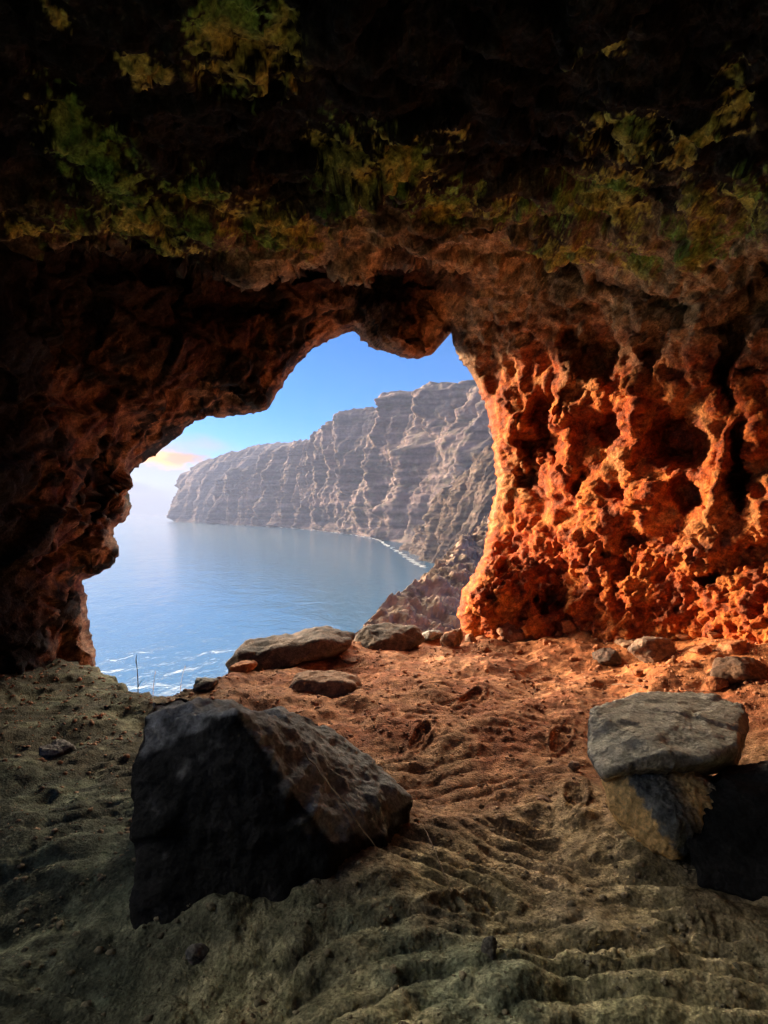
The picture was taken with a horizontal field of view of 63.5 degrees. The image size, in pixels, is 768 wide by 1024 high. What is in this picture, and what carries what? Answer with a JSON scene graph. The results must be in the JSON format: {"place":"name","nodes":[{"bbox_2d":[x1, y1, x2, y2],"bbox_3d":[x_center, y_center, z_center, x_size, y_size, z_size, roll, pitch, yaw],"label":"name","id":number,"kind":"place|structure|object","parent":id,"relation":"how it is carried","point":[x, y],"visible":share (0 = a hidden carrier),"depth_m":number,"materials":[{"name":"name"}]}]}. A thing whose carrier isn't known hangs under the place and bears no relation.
{"place":"outdoors","nodes":[
{"label":"outdoors","id":0,"kind":"place"},
{"bbox_2d":[0,240,345,674],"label":"cave wall","id":1,"kind":"structure","parent":0,"point":[118,365],"depth_m":5.88,"materials":[{"name":"brown stone"}]},
{"bbox_2d":[166,439,307,521],"bbox_3d":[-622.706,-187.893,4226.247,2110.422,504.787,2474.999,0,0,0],"label":"headland","id":2,"kind":"structure","parent":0,"point":[193,500],"depth_m":3808.32,"materials":[{"name":"stone"}]},
{"bbox_2d":[82,514,434,696],"bbox_3d":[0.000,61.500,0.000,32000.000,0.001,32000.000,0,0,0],"label":"sea","id":3,"kind":"structure","parent":0,"point":[168,600],"depth_m":485.74,"materials":[{"name":"blue liquid"}]},
{"bbox_2d":[280,527,422,566],"bbox_3d":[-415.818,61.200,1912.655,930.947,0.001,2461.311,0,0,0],"label":"surf","id":4,"kind":"structure","parent":3,"relation":"on","point":[384,544],"depth_m":1132.67,"materials":[{"name":"liquid"}]},
{"bbox_2d":[82,331,452,665],"bbox_3d":[-0.414,1.683,8.542,21.899,24.462,2.828,0,0,-5],"label":"cave opening","id":5,"kind":"object","parent":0,"point":[447,334],"visible":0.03,"depth_m":8.44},
{"bbox_2d":[128,331,473,513],"label":"sky","id":6,"kind":"structure","parent":0,"point":[343,373],"materials":[{"name":"blue"}]},
{"bbox_2d":[205,380,493,543],"bbox_3d":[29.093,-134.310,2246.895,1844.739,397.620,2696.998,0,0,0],"label":"sea cliff","id":7,"kind":"structure","parent":0,"point":[391,465],"depth_m":1547.73,"materials":[{"name":"stone"}]},
{"bbox_2d":[0,0,767,358],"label":"cave ceiling","id":8,"kind":"structure","parent":0,"point":[396,168],"depth_m":3.60,"materials":[{"name":"brown stone"}]},
{"bbox_2d":[0,629,767,1023],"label":"cave floor","id":9,"kind":"structure","parent":0,"point":[502,907],"depth_m":2.45,"materials":[{"name":"soil"}]},
{"bbox_2d":[38,739,76,758],"bbox_3d":[-2.050,1.495,3.875,0.182,0.105,0.222,0,0,37],"label":"stone","id":10,"kind":"object","parent":9,"relation":"on","point":[56,748],"visible":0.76,"depth_m":3.85,"materials":[{"name":"grey stone"}]},
{"bbox_2d":[135,655,143,692],"bbox_3d":[-2.107,1.415,5.338,0.080,0.360,0.026,0,0,7],"label":"grass stalk","id":11,"kind":"object","parent":9,"relation":"on","point":[137,675],"depth_m":5.34,"materials":[{"name":"plant"}]},
{"bbox_2d":[185,943,208,964],"bbox_3d":[-0.629,1.477,2.076,0.076,0.054,0.071,0,0,0],"label":"stone","id":12,"kind":"object","parent":9,"relation":"on","point":[195,954],"visible":1,"depth_m":2.06,"materials":[{"name":"grey stone"}]},
{"bbox_2d":[193,677,218,691],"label":"stone","id":13,"kind":"object","parent":9,"relation":"on","point":[203,684],"visible":0.99,"depth_m":5.00,"materials":[{"name":"grey stone"}]},
{"bbox_2d":[229,660,256,672],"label":"stone","id":14,"kind":"object","parent":9,"relation":"on","point":[245,666],"visible":0.91,"depth_m":5.73,"materials":[{"name":"brown stone"}]},
{"bbox_2d":[129,697,412,929],"bbox_3d":[-0.533,1.547,2.753,1.448,1.510,1.099,0,0,0],"label":"boulder","id":15,"kind":"object","parent":9,"relation":"on","point":[228,796],"visible":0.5,"depth_m":2.43,"materials":[{"name":"stone"}]},
{"bbox_2d":[304,752,378,850],"bbox_3d":[-0.189,1.143,2.462,0.429,0.261,0.036,0,0,43],"label":"twig","id":16,"kind":"object","parent":15,"relation":"on","point":[339,796],"visible":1,"depth_m":2.43,"materials":[{"name":"brown wood"}]},
{"bbox_2d":[225,626,354,673],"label":"ledge slab","id":17,"kind":"structure","parent":9,"relation":"on","point":[285,651],"depth_m":6.21,"materials":[{"name":"stone"}]},
{"bbox_2d":[289,670,361,696],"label":"rock","id":18,"kind":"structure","parent":9,"relation":"on","point":[329,683],"depth_m":5.01,"materials":[{"name":"stone"}]},
{"bbox_2d":[342,657,357,663],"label":"stone","id":19,"kind":"object","parent":9,"relation":"on","point":[349,660],"visible":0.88,"depth_m":6.32,"materials":[{"name":"brown stone"}]},
{"bbox_2d":[0,632,767,1023],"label":"gravel","id":20,"kind":"structure","parent":9,"relation":"on","point":[210,906],"depth_m":3.14,"materials":[{"name":"stone"}]},
{"bbox_2d":[355,623,424,650],"bbox_3d":[0.046,1.457,6.987,0.764,0.357,0.488,0,0,-28],"label":"ledge rock","id":21,"kind":"object","parent":9,"relation":"on","point":[387,636],"visible":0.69,"depth_m":6.93,"materials":[{"name":"stone"}]},
{"bbox_2d":[422,630,443,640],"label":"stone","id":22,"kind":"object","parent":9,"relation":"on","point":[429,635],"visible":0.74,"depth_m":7.37,"materials":[{"name":"brown stone"}]},
{"bbox_2d":[423,828,451,891],"bbox_3d":[0.218,1.426,2.566,0.010,0.027,0.456,0,0,-9],"label":"twig","id":23,"kind":"object","parent":9,"relation":"on","point":[437,857],"visible":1,"depth_m":2.56,"materials":[{"name":"brown wood"}]},
{"bbox_2d":[440,628,462,647],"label":"stone","id":24,"kind":"object","parent":9,"relation":"on","point":[453,638],"visible":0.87,"depth_m":6.88,"materials":[{"name":"brown stone"}]},
{"bbox_2d":[465,633,476,642],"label":"stone","id":25,"kind":"object","parent":9,"relation":"on","point":[470,637],"visible":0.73,"depth_m":7.14,"materials":[{"name":"beige stone"}]},
{"bbox_2d":[480,646,488,652],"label":"rubble stone","id":26,"kind":"object","parent":9,"relation":"on","point":[484,649],"visible":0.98,"depth_m":6.70,"materials":[{"name":"brown stone"}]},
{"bbox_2d":[481,935,497,960],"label":"stone","id":27,"kind":"object","parent":9,"relation":"on","point":[489,946],"visible":1,"depth_m":2.05,"materials":[{"name":"grey stone"}]},
{"bbox_2d":[497,622,531,642],"bbox_3d":[1.579,1.401,7.138,0.574,0.310,0.445,0,0,0],"label":"stone","id":28,"kind":"object","parent":9,"relation":"on","point":[508,632],"visible":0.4,"depth_m":6.99,"materials":[{"name":"brown stone"}]},
{"bbox_2d":[536,795,551,802],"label":"stone","id":29,"kind":"object","parent":9,"relation":"on","point":[544,798],"visible":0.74,"depth_m":3.23,"materials":[{"name":"brown stone"}]},
{"bbox_2d":[543,639,552,645],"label":"rubble stone","id":30,"kind":"object","parent":9,"relation":"on","point":[546,641],"visible":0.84,"depth_m":6.51,"materials":[{"name":"brown stone"}]},
{"bbox_2d":[555,630,562,636],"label":"rubble stone","id":31,"kind":"object","parent":9,"relation":"on","point":[558,633],"visible":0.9,"depth_m":6.78,"materials":[{"name":"brown stone"}]},
{"bbox_2d":[561,620,576,633],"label":"stone","id":32,"kind":"object","parent":9,"relation":"on","point":[568,626],"visible":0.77,"depth_m":6.70,"materials":[{"name":"brown stone"}]},
{"bbox_2d":[569,656,578,661],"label":"rubble stone","id":33,"kind":"object","parent":9,"relation":"on","point":[573,658],"visible":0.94,"depth_m":5.99,"materials":[{"name":"brown stone"}]},
{"bbox_2d":[568,760,580,769],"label":"stone","id":34,"kind":"object","parent":9,"relation":"on","point":[574,765],"visible":1,"depth_m":3.58,"materials":[{"name":"brown stone"}]},
{"bbox_2d":[583,621,591,632],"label":"stone","id":35,"kind":"object","parent":9,"relation":"on","point":[586,626],"visible":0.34,"depth_m":6.62,"materials":[{"name":"brown stone"}]},
{"bbox_2d":[592,644,600,649],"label":"rubble stone","id":36,"kind":"object","parent":9,"relation":"on","point":[596,646],"visible":0.56,"depth_m":6.17,"materials":[{"name":"brown stone"}]},
{"bbox_2d":[592,648,621,665],"bbox_3d":[2.143,1.407,5.887,0.287,0.211,0.281,0,0,0],"label":"stone","id":37,"kind":"object","parent":9,"relation":"on","point":[608,656],"visible":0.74,"depth_m":5.83,"materials":[{"name":"grey stone"}]},
{"bbox_2d":[614,638,635,647],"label":"stone","id":38,"kind":"object","parent":9,"relation":"on","point":[623,642],"visible":0.58,"depth_m":6.12,"materials":[{"name":"beige stone"}]},
{"bbox_2d":[632,668,643,676],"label":"rubble stone","id":39,"kind":"object","parent":9,"relation":"on","point":[638,672],"visible":1,"depth_m":5.17,"materials":[{"name":"orange stone"}]},
{"bbox_2d":[627,636,676,662],"bbox_3d":[2.402,1.255,5.572,0.422,0.257,0.380,0,0,0],"label":"stone","id":40,"kind":"object","parent":9,"relation":"on","point":[647,649],"visible":0.89,"depth_m":5.48,"materials":[{"name":"stone"}]},
{"bbox_2d":[602,771,715,860],"bbox_3d":[1.334,1.404,2.860,0.640,0.484,0.508,0,0,0],"label":"split rock","id":41,"kind":"object","parent":9,"relation":"on","point":[661,814],"visible":0.55,"depth_m":2.72,"materials":[{"name":"stone"}]},
{"bbox_2d":[587,691,748,781],"bbox_3d":[1.464,1.194,3.168,1.201,0.356,0.626,0,0,-39],"label":"rock slab","id":42,"kind":"object","parent":41,"relation":"on","point":[657,732],"visible":0.91,"depth_m":3.02,"materials":[{"name":"stone"}]},
{"bbox_2d":[668,658,677,664],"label":"rubble stone","id":43,"kind":"object","parent":9,"relation":"on","point":[672,661],"visible":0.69,"depth_m":5.04,"materials":[{"name":"orange stone"}]},
{"bbox_2d":[676,632,690,640],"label":"stone","id":44,"kind":"object","parent":9,"relation":"on","point":[681,636],"visible":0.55,"depth_m":5.90,"materials":[{"name":"brown stone"}]},
{"bbox_2d":[686,660,698,666],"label":"rubble stone","id":45,"kind":"object","parent":9,"relation":"on","point":[694,663],"visible":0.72,"depth_m":4.96,"materials":[{"name":"orange stone"}]},
{"bbox_2d":[688,644,711,654],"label":"stone","id":46,"kind":"object","parent":9,"relation":"on","point":[701,649],"visible":0.98,"depth_m":5.10,"materials":[{"name":"brown stone"}]},
{"bbox_2d":[707,631,722,638],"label":"rubble stone","id":47,"kind":"object","parent":9,"relation":"on","point":[713,635],"visible":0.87,"depth_m":5.53,"materials":[{"name":"orange stone"}]},
{"bbox_2d":[705,676,728,690],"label":"stone","id":48,"kind":"object","parent":9,"relation":"on","point":[713,683],"visible":0.96,"depth_m":4.56,"materials":[{"name":"orange stone"}]},
{"bbox_2d":[686,760,767,901],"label":"boulder","id":49,"kind":"object","parent":9,"relation":"on","point":[728,847],"visible":0.92,"depth_m":2.60,"materials":[{"name":"stone"}]},
{"bbox_2d":[715,640,747,655],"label":"stone","id":50,"kind":"object","parent":9,"relation":"on","point":[735,647],"visible":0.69,"depth_m":4.98,"materials":[{"name":"brown stone"}]},
{"bbox_2d":[710,656,767,684],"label":"stone","id":51,"kind":"object","parent":9,"relation":"on","point":[732,670],"visible":0.81,"depth_m":4.57,"materials":[{"name":"grey stone"}]},
{"bbox_2d":[353,511,490,640],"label":"slope","id":52,"kind":"structure","parent":0,"point":[430,599],"depth_m":22.36,"materials":[{"name":"stone"}]},
{"bbox_2d":[399,444,496,562],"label":"cliff spur","id":53,"kind":"structure","parent":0,"point":[463,504],"depth_m":747.51,"materials":[{"name":"stone"}]},
{"bbox_2d":[446,282,767,648],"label":"cave wall","id":54,"kind":"structure","parent":0,"point":[630,450],"depth_m":6.23,"materials":[{"name":"orange stone"}]}
]}

